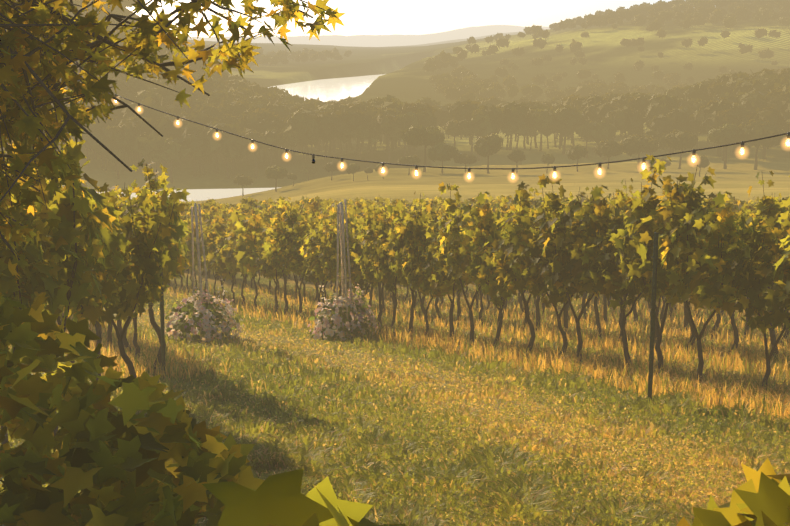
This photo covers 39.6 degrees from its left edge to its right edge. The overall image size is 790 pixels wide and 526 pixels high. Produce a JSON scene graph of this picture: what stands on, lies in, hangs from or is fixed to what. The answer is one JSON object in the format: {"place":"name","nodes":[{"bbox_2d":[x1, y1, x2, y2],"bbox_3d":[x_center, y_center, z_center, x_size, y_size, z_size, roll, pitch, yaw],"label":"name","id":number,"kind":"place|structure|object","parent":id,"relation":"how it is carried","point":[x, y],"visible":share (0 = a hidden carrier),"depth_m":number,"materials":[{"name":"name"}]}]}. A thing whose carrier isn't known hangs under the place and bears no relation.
{"place":"outdoors","nodes":[
{"label":"outdoors","id":0,"kind":"place"},
{"bbox_2d":[96,74,384,201],"bbox_3d":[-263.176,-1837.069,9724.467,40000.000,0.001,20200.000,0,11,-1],"label":"river water","id":1,"kind":"structure","parent":0,"point":[326,90],"depth_m":1085.76,"materials":[{"name":"grey liquid"}]},
{"bbox_2d":[126,0,670,36],"label":"sky","id":2,"kind":"structure","parent":0,"point":[361,17],"materials":[{"name":"white"}]},
{"bbox_2d":[10,0,789,506],"bbox_3d":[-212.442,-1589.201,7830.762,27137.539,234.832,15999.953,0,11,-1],"label":"ground","id":3,"kind":"structure","parent":0,"point":[398,60],"depth_m":352.88,"materials":[{"name":"green plant"}]},
{"bbox_2d":[0,177,61,444],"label":"vine","id":4,"kind":"object","parent":3,"relation":"on","point":[30,255],"visible":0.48,"depth_m":6.89,"materials":[{"name":"green plant"}]},
{"bbox_2d":[0,104,115,435],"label":"vine","id":5,"kind":"object","parent":3,"relation":"on","point":[74,211],"visible":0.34,"depth_m":7.35,"materials":[{"name":"green plant"}]},
{"bbox_2d":[35,165,131,362],"bbox_3d":[-2.577,0.249,8.739,0.883,2.298,1.330,-6,13,-30],"label":"vine","id":6,"kind":"object","parent":3,"relation":"on","point":[91,308],"visible":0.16,"depth_m":8.50,"materials":[{"name":"green plant"}]},
{"bbox_2d":[89,184,121,347],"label":"vine","id":7,"kind":"object","parent":3,"relation":"on","point":[109,334],"visible":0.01,"depth_m":14.25,"materials":[{"name":"green plant"}]},
{"bbox_2d":[88,203,131,379],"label":"vine","id":8,"kind":"object","parent":3,"relation":"on","point":[97,328],"visible":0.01,"depth_m":10.69,"materials":[{"name":"brown plant"}]},
{"bbox_2d":[96,185,132,333],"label":"vine","id":9,"kind":"object","parent":3,"relation":"on","point":[119,323],"visible":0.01,"depth_m":13.78,"materials":[{"name":"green plant"}]},
{"bbox_2d":[113,183,137,354],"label":"vine","id":10,"kind":"object","parent":3,"relation":"on","point":[124,339],"visible":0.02,"depth_m":13.20,"materials":[{"name":"green plant"}]},
{"bbox_2d":[90,183,175,378],"bbox_3d":[-2.363,0.339,9.461,0.841,2.062,1.102,-8,14,-37],"label":"vine","id":11,"kind":"object","parent":3,"relation":"on","point":[142,251],"visible":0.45,"depth_m":9.20,"materials":[{"name":"green plant"}]},
{"bbox_2d":[118,213,173,359],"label":"vine","id":12,"kind":"object","parent":3,"relation":"on","point":[135,343],"visible":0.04,"depth_m":12.60,"materials":[{"name":"brown plant"}]},
{"bbox_2d":[117,158,192,372],"bbox_3d":[-2.615,0.103,11.815,0.917,2.452,1.330,-3,11,-17],"label":"vine","id":13,"kind":"object","parent":3,"relation":"on","point":[175,264],"visible":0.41,"depth_m":11.48,"materials":[{"name":"green plant"}]},
{"bbox_2d":[160,251,165,377],"bbox_3d":[-2.458,0.644,11.644,0.071,1.720,0.064,2,11,10],"label":"stake","id":14,"kind":"object","parent":3,"relation":"on","point":[162,304],"visible":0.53,"depth_m":11.64,"materials":[{"name":"green paint"}]},
{"bbox_2d":[0,0,344,279],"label":"tree trunk limbs","id":15,"kind":"object","parent":3,"relation":"on","point":[27,54],"visible":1,"depth_m":5.34,"materials":[{"name":"plant"}]},
{"bbox_2d":[180,215,193,292],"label":"vine","id":16,"kind":"object","parent":3,"relation":"on","point":[188,220],"visible":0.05,"depth_m":27.91,"materials":[{"name":"brown plant"}]},
{"bbox_2d":[178,220,199,292],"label":"vine","id":17,"kind":"object","parent":3,"relation":"on","point":[187,235],"visible":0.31,"depth_m":26.60,"materials":[{"name":"green plant"}]},
{"bbox_2d":[181,200,203,219],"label":"vine","id":18,"kind":"object","parent":3,"relation":"on","point":[188,207],"visible":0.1,"depth_m":41.84,"materials":[{"name":"green plant"}]},
{"bbox_2d":[186,202,203,217],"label":"vine","id":19,"kind":"object","parent":3,"relation":"on","point":[189,212],"visible":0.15,"depth_m":41.27,"materials":[{"name":"green plant"}]},
{"bbox_2d":[185,222,213,292],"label":"vine","id":20,"kind":"object","parent":3,"relation":"on","point":[206,228],"visible":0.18,"depth_m":26.10,"materials":[{"name":"green plant"}]},
{"bbox_2d":[160,203,245,342],"bbox_3d":[-2.912,0.193,16.366,1.283,2.222,1.246,-2,11,-12],"label":"flower arrangement","id":21,"kind":"object","parent":3,"relation":"on","point":[203,321],"visible":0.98,"depth_m":16.23,"materials":[{"name":"white plant"}]},
{"bbox_2d":[197,207,221,277],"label":"vine","id":22,"kind":"object","parent":3,"relation":"on","point":[206,214],"visible":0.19,"depth_m":32.83,"materials":[{"name":"green plant"}]},
{"bbox_2d":[196,217,226,295],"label":"vine","id":23,"kind":"object","parent":3,"relation":"on","point":[216,226],"visible":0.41,"depth_m":25.40,"materials":[{"name":"green plant"}]},
{"bbox_2d":[202,211,221,272],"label":"vine","id":24,"kind":"object","parent":3,"relation":"on","point":[217,214],"visible":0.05,"depth_m":33.25,"materials":[{"name":"green plant"}]},
{"bbox_2d":[207,206,222,212],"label":"vine","id":25,"kind":"object","parent":3,"relation":"on","point":[214,209],"visible":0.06,"depth_m":39.67,"materials":[{"name":"green plant"}]},
{"bbox_2d":[203,215,228,279],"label":"vine","id":26,"kind":"object","parent":3,"relation":"on","point":[215,217],"visible":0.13,"depth_m":31.87,"materials":[{"name":"green plant"}]},
{"bbox_2d":[205,230,228,299],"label":"vine","id":27,"kind":"object","parent":3,"relation":"on","point":[209,256],"visible":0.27,"depth_m":24.88,"materials":[{"name":"green plant"}]},
{"bbox_2d":[215,204,230,224],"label":"vine","id":28,"kind":"object","parent":3,"relation":"on","point":[223,214],"visible":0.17,"depth_m":37.79,"materials":[{"name":"green plant"}]},
{"bbox_2d":[211,233,240,304],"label":"vine","id":29,"kind":"object","parent":3,"relation":"on","point":[220,267],"visible":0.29,"depth_m":24.32,"materials":[{"name":"green plant"}]},
{"bbox_2d":[226,205,247,226],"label":"vine","id":30,"kind":"object","parent":3,"relation":"on","point":[230,220],"visible":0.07,"depth_m":36.87,"materials":[{"name":"yellow plant"}]},
{"bbox_2d":[218,218,261,305],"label":"vine","id":31,"kind":"object","parent":3,"relation":"on","point":[232,263],"visible":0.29,"depth_m":23.63,"materials":[{"name":"green plant"}]},
{"bbox_2d":[237,204,250,214],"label":"vine","id":32,"kind":"object","parent":3,"relation":"on","point":[245,209],"visible":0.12,"depth_m":42.43,"materials":[{"name":"green plant"}]},
{"bbox_2d":[228,209,269,306],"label":"vine","id":33,"kind":"object","parent":3,"relation":"on","point":[243,250],"visible":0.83,"depth_m":22.43,"materials":[{"name":"green plant"}]},
{"bbox_2d":[241,196,257,204],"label":"vine","id":34,"kind":"object","parent":3,"relation":"on","point":[245,200],"visible":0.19,"depth_m":54.47,"materials":[{"name":"green plant"}]},
{"bbox_2d":[247,200,260,208],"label":"vine","id":35,"kind":"object","parent":3,"relation":"on","point":[251,203],"visible":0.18,"depth_m":54.11,"materials":[{"name":"green plant"}]},
{"bbox_2d":[255,209,275,291],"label":"vine","id":36,"kind":"object","parent":3,"relation":"on","point":[268,224],"visible":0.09,"depth_m":28.03,"materials":[{"name":"green plant"}]},
{"bbox_2d":[259,207,273,220],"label":"vine","id":37,"kind":"object","parent":3,"relation":"on","point":[265,214],"visible":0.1,"depth_m":34.35,"materials":[{"name":"green plant"}]},
{"bbox_2d":[259,201,275,217],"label":"vine","id":38,"kind":"object","parent":3,"relation":"on","point":[271,213],"visible":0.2,"depth_m":39.84,"materials":[{"name":"green plant"}]},
{"bbox_2d":[253,223,285,311],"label":"vine","id":39,"kind":"object","parent":3,"relation":"on","point":[266,269],"visible":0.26,"depth_m":21.46,"materials":[{"name":"green plant"}]},
{"bbox_2d":[261,196,299,316],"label":"vine","id":40,"kind":"object","parent":3,"relation":"on","point":[275,230],"visible":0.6,"depth_m":20.63,"materials":[{"name":"green plant"}]},
{"bbox_2d":[275,196,293,217],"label":"vine","id":41,"kind":"object","parent":3,"relation":"on","point":[282,204],"visible":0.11,"depth_m":43.86,"materials":[{"name":"green plant"}]},
{"bbox_2d":[276,207,309,316],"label":"vine","id":42,"kind":"object","parent":3,"relation":"on","point":[290,229],"visible":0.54,"depth_m":20.13,"materials":[{"name":"green plant"}]},
{"bbox_2d":[295,200,309,215],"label":"vine","id":43,"kind":"object","parent":3,"relation":"on","point":[301,206],"visible":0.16,"depth_m":47.45,"materials":[{"name":"green plant"}]},
{"bbox_2d":[291,220,327,313],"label":"vine","id":44,"kind":"object","parent":3,"relation":"on","point":[311,277],"visible":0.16,"depth_m":19.67,"materials":[{"name":"green plant"}]},
{"bbox_2d":[302,215,316,297],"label":"vine","id":45,"kind":"object","parent":3,"relation":"on","point":[304,293],"visible":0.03,"depth_m":25.89,"materials":[{"name":"brown plant"}]},
{"bbox_2d":[300,197,319,214],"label":"vine","id":46,"kind":"object","parent":3,"relation":"on","point":[304,207],"visible":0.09,"depth_m":41.39,"materials":[{"name":"green plant"}]},
{"bbox_2d":[299,210,333,303],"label":"vine","id":47,"kind":"object","parent":3,"relation":"on","point":[316,265],"visible":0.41,"depth_m":19.01,"materials":[{"name":"green plant"}]},
{"bbox_2d":[303,199,330,218],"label":"vine","id":48,"kind":"object","parent":3,"relation":"on","point":[312,205],"visible":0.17,"depth_m":35.88,"materials":[{"name":"green plant"}]},
{"bbox_2d":[318,211,331,286],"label":"vine","id":49,"kind":"object","parent":3,"relation":"on","point":[325,216],"visible":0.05,"depth_m":29.46,"materials":[{"name":"green plant"}]},
{"bbox_2d":[316,207,361,298],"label":"vine","id":50,"kind":"object","parent":3,"relation":"on","point":[329,247],"visible":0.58,"depth_m":18.36,"materials":[{"name":"green plant"}]},
{"bbox_2d":[307,199,380,340],"bbox_3d":[-0.822,0.126,16.648,1.128,2.209,1.242,4,12,26],"label":"flower arrangement","id":51,"kind":"object","parent":3,"relation":"on","point":[344,316],"visible":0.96,"depth_m":16.54,"materials":[{"name":"white plant"}]},
{"bbox_2d":[334,201,356,217],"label":"vine","id":52,"kind":"object","parent":3,"relation":"on","point":[348,207],"visible":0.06,"depth_m":32.78,"materials":[{"name":"green plant"}]},
{"bbox_2d":[328,203,363,295],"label":"vine","id":53,"kind":"object","parent":3,"relation":"on","point":[334,211],"visible":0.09,"depth_m":23.40,"materials":[{"name":"green plant"}]},
{"bbox_2d":[347,212,363,300],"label":"vine","id":54,"kind":"object","parent":3,"relation":"on","point":[352,224],"visible":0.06,"depth_m":22.62,"materials":[{"name":"green plant"}]},
{"bbox_2d":[335,229,381,302],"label":"vine","id":55,"kind":"object","parent":3,"relation":"on","point":[356,275],"visible":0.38,"depth_m":17.84,"materials":[{"name":"green plant"}]},
{"bbox_2d":[352,201,370,217],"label":"vine","id":56,"kind":"object","parent":3,"relation":"on","point":[358,204],"visible":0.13,"depth_m":37.57,"materials":[{"name":"green plant"}]},
{"bbox_2d":[349,204,375,291],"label":"vine","id":57,"kind":"object","parent":3,"relation":"on","point":[353,208],"visible":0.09,"depth_m":26.85,"materials":[{"name":"green plant"}]},
{"bbox_2d":[353,215,373,311],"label":"vine","id":58,"kind":"object","parent":3,"relation":"on","point":[358,222],"visible":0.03,"depth_m":22.20,"materials":[{"name":"green plant"}]},
{"bbox_2d":[351,203,391,325],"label":"vine","id":59,"kind":"object","parent":3,"relation":"on","point":[369,234],"visible":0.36,"depth_m":17.09,"materials":[{"name":"green plant"}]},
{"bbox_2d":[367,241,384,312],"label":"vine","id":60,"kind":"object","parent":3,"relation":"on","point":[383,304],"visible":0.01,"depth_m":21.77,"materials":[{"name":"brown plant"}]},
{"bbox_2d":[368,220,404,336],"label":"vine","id":61,"kind":"object","parent":3,"relation":"on","point":[388,277],"visible":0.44,"depth_m":16.47,"materials":[{"name":"green plant"}]},
{"bbox_2d":[386,208,401,310],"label":"vine","id":62,"kind":"object","parent":3,"relation":"on","point":[389,217],"visible":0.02,"depth_m":21.09,"materials":[{"name":"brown plant"}]},
{"bbox_2d":[0,281,789,525],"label":"grass","id":63,"kind":"structure","parent":3,"relation":"on","point":[498,478],"depth_m":9.39,"materials":[{"name":"green plant"}]},
{"bbox_2d":[0,0,789,196],"bbox_3d":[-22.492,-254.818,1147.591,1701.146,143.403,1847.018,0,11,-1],"label":"hills","id":64,"kind":"structure","parent":3,"relation":"on","point":[731,106],"depth_m":357.53,"materials":[{"name":"green plant"}]},
{"bbox_2d":[0,274,789,525],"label":"vine leaves","id":65,"kind":"object","parent":3,"relation":"on","point":[168,460],"visible":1,"depth_m":3.48,"materials":[{"name":"green plant"}]},
{"bbox_2d":[387,199,417,300],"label":"vine","id":66,"kind":"object","parent":3,"relation":"on","point":[403,206],"visible":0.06,"depth_m":25.05,"materials":[{"name":"green plant"}]},
{"bbox_2d":[383,191,439,335],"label":"vine","id":67,"kind":"object","parent":3,"relation":"on","point":[399,230],"visible":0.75,"depth_m":15.63,"materials":[{"name":"green plant"}]},
{"bbox_2d":[405,201,422,212],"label":"vine","id":68,"kind":"object","parent":3,"relation":"on","point":[415,205],"visible":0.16,"depth_m":42.54,"materials":[{"name":"green plant"}]},
{"bbox_2d":[401,225,445,340],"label":"vine","id":69,"kind":"object","parent":3,"relation":"on","point":[416,279],"visible":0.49,"depth_m":15.35,"materials":[{"name":"green plant"}]},
{"bbox_2d":[420,210,440,318],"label":"vine","id":70,"kind":"object","parent":3,"relation":"on","point":[423,212],"visible":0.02,"depth_m":20.02,"materials":[{"name":"brown plant"}]},
{"bbox_2d":[413,196,450,322],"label":"vine","id":71,"kind":"object","parent":3,"relation":"on","point":[433,216],"visible":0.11,"depth_m":19.49,"materials":[{"name":"green plant"}]},
{"bbox_2d":[421,212,470,337],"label":"vine","id":72,"kind":"object","parent":3,"relation":"on","point":[439,280],"visible":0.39,"depth_m":14.78,"materials":[{"name":"green plant"}]},
{"bbox_2d":[437,202,469,322],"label":"vine","id":73,"kind":"object","parent":3,"relation":"on","point":[458,295],"visible":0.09,"depth_m":18.94,"materials":[{"name":"green plant"}]},
{"bbox_2d":[436,182,507,347],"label":"vine","id":74,"kind":"object","parent":3,"relation":"on","point":[484,216],"visible":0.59,"depth_m":14.13,"materials":[{"name":"green plant"}]},
{"bbox_2d":[468,213,482,325],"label":"vine","id":75,"kind":"object","parent":3,"relation":"on","point":[481,306],"visible":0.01,"depth_m":18.32,"materials":[{"name":"brown plant"}]},
{"bbox_2d":[485,195,500,207],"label":"vine","id":76,"kind":"object","parent":3,"relation":"on","point":[489,200],"visible":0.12,"depth_m":44.62,"materials":[{"name":"green plant"}]},
{"bbox_2d":[465,223,530,348],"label":"vine","id":77,"kind":"object","parent":3,"relation":"on","point":[479,259],"visible":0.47,"depth_m":13.57,"materials":[{"name":"green plant"}]},
{"bbox_2d":[496,195,516,313],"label":"vine","id":78,"kind":"object","parent":3,"relation":"on","point":[503,206],"visible":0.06,"depth_m":21.09,"materials":[{"name":"green plant"}]},
{"bbox_2d":[507,212,530,314],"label":"vine","id":79,"kind":"object","parent":3,"relation":"on","point":[521,305],"visible":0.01,"depth_m":20.64,"materials":[{"name":"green plant"}]},
{"bbox_2d":[497,188,545,328],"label":"vine","id":80,"kind":"object","parent":3,"relation":"on","point":[543,203],"visible":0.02,"depth_m":16.70,"materials":[{"name":"green plant"}]},
{"bbox_2d":[489,181,574,356],"bbox_3d":[1.583,0.157,13.024,0.872,2.246,1.102,-5,12,-22],"label":"vine","id":81,"kind":"object","parent":3,"relation":"on","point":[523,244],"visible":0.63,"depth_m":12.86,"materials":[{"name":"green plant"}]},
{"bbox_2d":[526,208,540,329],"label":"vine","id":82,"kind":"object","parent":3,"relation":"on","point":[537,302],"visible":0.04,"depth_m":16.54,"materials":[{"name":"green plant"}]},
{"bbox_2d":[521,208,601,357],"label":"vine","id":83,"kind":"object","parent":3,"relation":"on","point":[538,282],"visible":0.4,"depth_m":12.33,"materials":[{"name":"green plant"}]},
{"bbox_2d":[559,198,579,332],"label":"vine","id":84,"kind":"object","parent":3,"relation":"on","point":[565,312],"visible":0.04,"depth_m":16.04,"materials":[{"name":"brown plant"}]},
{"bbox_2d":[534,174,624,367],"bbox_3d":[2.060,0.166,12.148,0.910,2.240,1.375,-6,12,-28],"label":"vine","id":85,"kind":"object","parent":3,"relation":"on","point":[573,266],"visible":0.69,"depth_m":11.90,"materials":[{"name":"green plant"}]},
{"bbox_2d":[565,195,601,341],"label":"vine","id":86,"kind":"object","parent":3,"relation":"on","point":[598,324],"depth_m":15.39,"materials":[{"name":"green plant"}]},
{"bbox_2d":[561,187,610,325],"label":"vine","id":87,"kind":"object","parent":3,"relation":"on","point":[571,197],"visible":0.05,"depth_m":18.89,"materials":[{"name":"green plant"}]},
{"bbox_2d":[597,207,615,324],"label":"vine","id":88,"kind":"object","parent":3,"relation":"on","point":[605,308],"depth_m":18.39,"materials":[{"name":"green plant"}]},
{"bbox_2d":[579,192,664,373],"bbox_3d":[2.413,0.288,11.435,0.783,2.021,1.085,-5,12,-26],"label":"vine","id":89,"kind":"object","parent":3,"relation":"on","point":[609,272],"visible":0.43,"depth_m":11.43,"materials":[{"name":"green plant"}]},
{"bbox_2d":[611,189,642,340],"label":"vine","id":90,"kind":"object","parent":3,"relation":"on","point":[623,197],"visible":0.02,"depth_m":14.67,"materials":[{"name":"green plant"}]},
{"bbox_2d":[615,178,668,325],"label":"vine","id":91,"kind":"object","parent":3,"relation":"on","point":[634,308],"visible":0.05,"depth_m":17.57,"materials":[{"name":"green plant"}]},
{"bbox_2d":[647,232,658,401],"bbox_3d":[2.272,0.623,9.731,0.067,1.810,0.064,-3,11,-15],"label":"stake","id":92,"kind":"object","parent":3,"relation":"on","point":[653,311],"visible":0.96,"depth_m":9.68,"materials":[{"name":"green paint"}]},
{"bbox_2d":[639,288,666,344],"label":"vine","id":93,"kind":"object","parent":3,"relation":"on","point":[658,300],"visible":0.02,"depth_m":14.16,"materials":[{"name":"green plant"}]},
{"bbox_2d":[654,220,666,323],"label":"vine","id":94,"kind":"object","parent":3,"relation":"on","point":[662,310],"visible":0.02,"depth_m":17.09,"materials":[{"name":"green plant"}]},
{"bbox_2d":[609,154,722,373],"bbox_3d":[2.631,0.140,10.806,0.949,2.375,1.350,-6,13,-30],"label":"vine","id":95,"kind":"object","parent":3,"relation":"on","point":[640,223],"visible":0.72,"depth_m":10.66,"materials":[{"name":"green plant"}]},
{"bbox_2d":[663,185,702,330],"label":"vine","id":96,"kind":"object","parent":3,"relation":"on","point":[685,322],"visible":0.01,"depth_m":16.58,"materials":[{"name":"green plant"}]},
{"bbox_2d":[669,205,706,354],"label":"vine","id":97,"kind":"object","parent":3,"relation":"on","point":[689,321],"visible":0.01,"depth_m":13.46,"materials":[{"name":"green plant"}]},
{"bbox_2d":[656,179,759,385],"bbox_3d":[2.900,0.276,10.298,0.865,2.071,1.174,-4,12,-19],"label":"vine","id":98,"kind":"object","parent":3,"relation":"on","point":[708,293],"visible":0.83,"depth_m":10.02,"materials":[{"name":"green plant"}]},
{"bbox_2d":[702,192,750,337],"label":"vine","id":99,"kind":"object","parent":3,"relation":"on","point":[743,209],"visible":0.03,"depth_m":15.79,"materials":[{"name":"green plant"}]},
{"bbox_2d":[729,196,740,203],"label":"vine","id":100,"kind":"object","parent":3,"relation":"on","point":[731,198],"visible":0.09,"depth_m":51.41,"materials":[{"name":"green plant"}]},
{"bbox_2d":[703,202,774,352],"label":"vine","id":101,"kind":"object","parent":3,"relation":"on","point":[736,338],"visible":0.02,"depth_m":12.81,"materials":[{"name":"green plant"}]},
{"bbox_2d":[731,199,754,215],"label":"vine","id":102,"kind":"object","parent":3,"relation":"on","point":[740,203],"visible":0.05,"depth_m":23.51,"materials":[{"name":"green plant"}]},
{"bbox_2d":[741,211,767,337],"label":"vine","id":103,"kind":"object","parent":3,"relation":"on","point":[746,325],"depth_m":15.35,"materials":[{"name":"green plant"}]},
{"bbox_2d":[720,210,789,391],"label":"vine","id":104,"kind":"object","parent":3,"relation":"on","point":[761,263],"visible":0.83,"depth_m":9.62,"materials":[{"name":"green plant"}]},
{"bbox_2d":[739,171,789,359],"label":"vine","id":105,"kind":"object","parent":3,"relation":"on","point":[768,208],"visible":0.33,"depth_m":12.19,"materials":[{"name":"green plant"}]},
{"bbox_2d":[773,234,789,316],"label":"vine","id":106,"kind":"object","parent":3,"relation":"on","point":[780,275],"visible":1,"depth_m":9.13,"materials":[{"name":"green plant"}]},
{"bbox_2d":[773,198,789,342],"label":"vine","id":107,"kind":"object","parent":3,"relation":"on","point":[787,331],"visible":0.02,"depth_m":14.79,"materials":[{"name":"green plant"}]},
{"bbox_2d":[775,176,789,249],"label":"vine","id":108,"kind":"object","parent":3,"relation":"on","point":[786,203],"visible":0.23,"depth_m":11.72,"materials":[{"name":"green plant"}]},
{"bbox_2d":[78,80,789,178],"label":"string light cable","id":109,"kind":"object","parent":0,"point":[693,151],"visible":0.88,"depth_m":12.80,"materials":[{"name":"grey rubber"}]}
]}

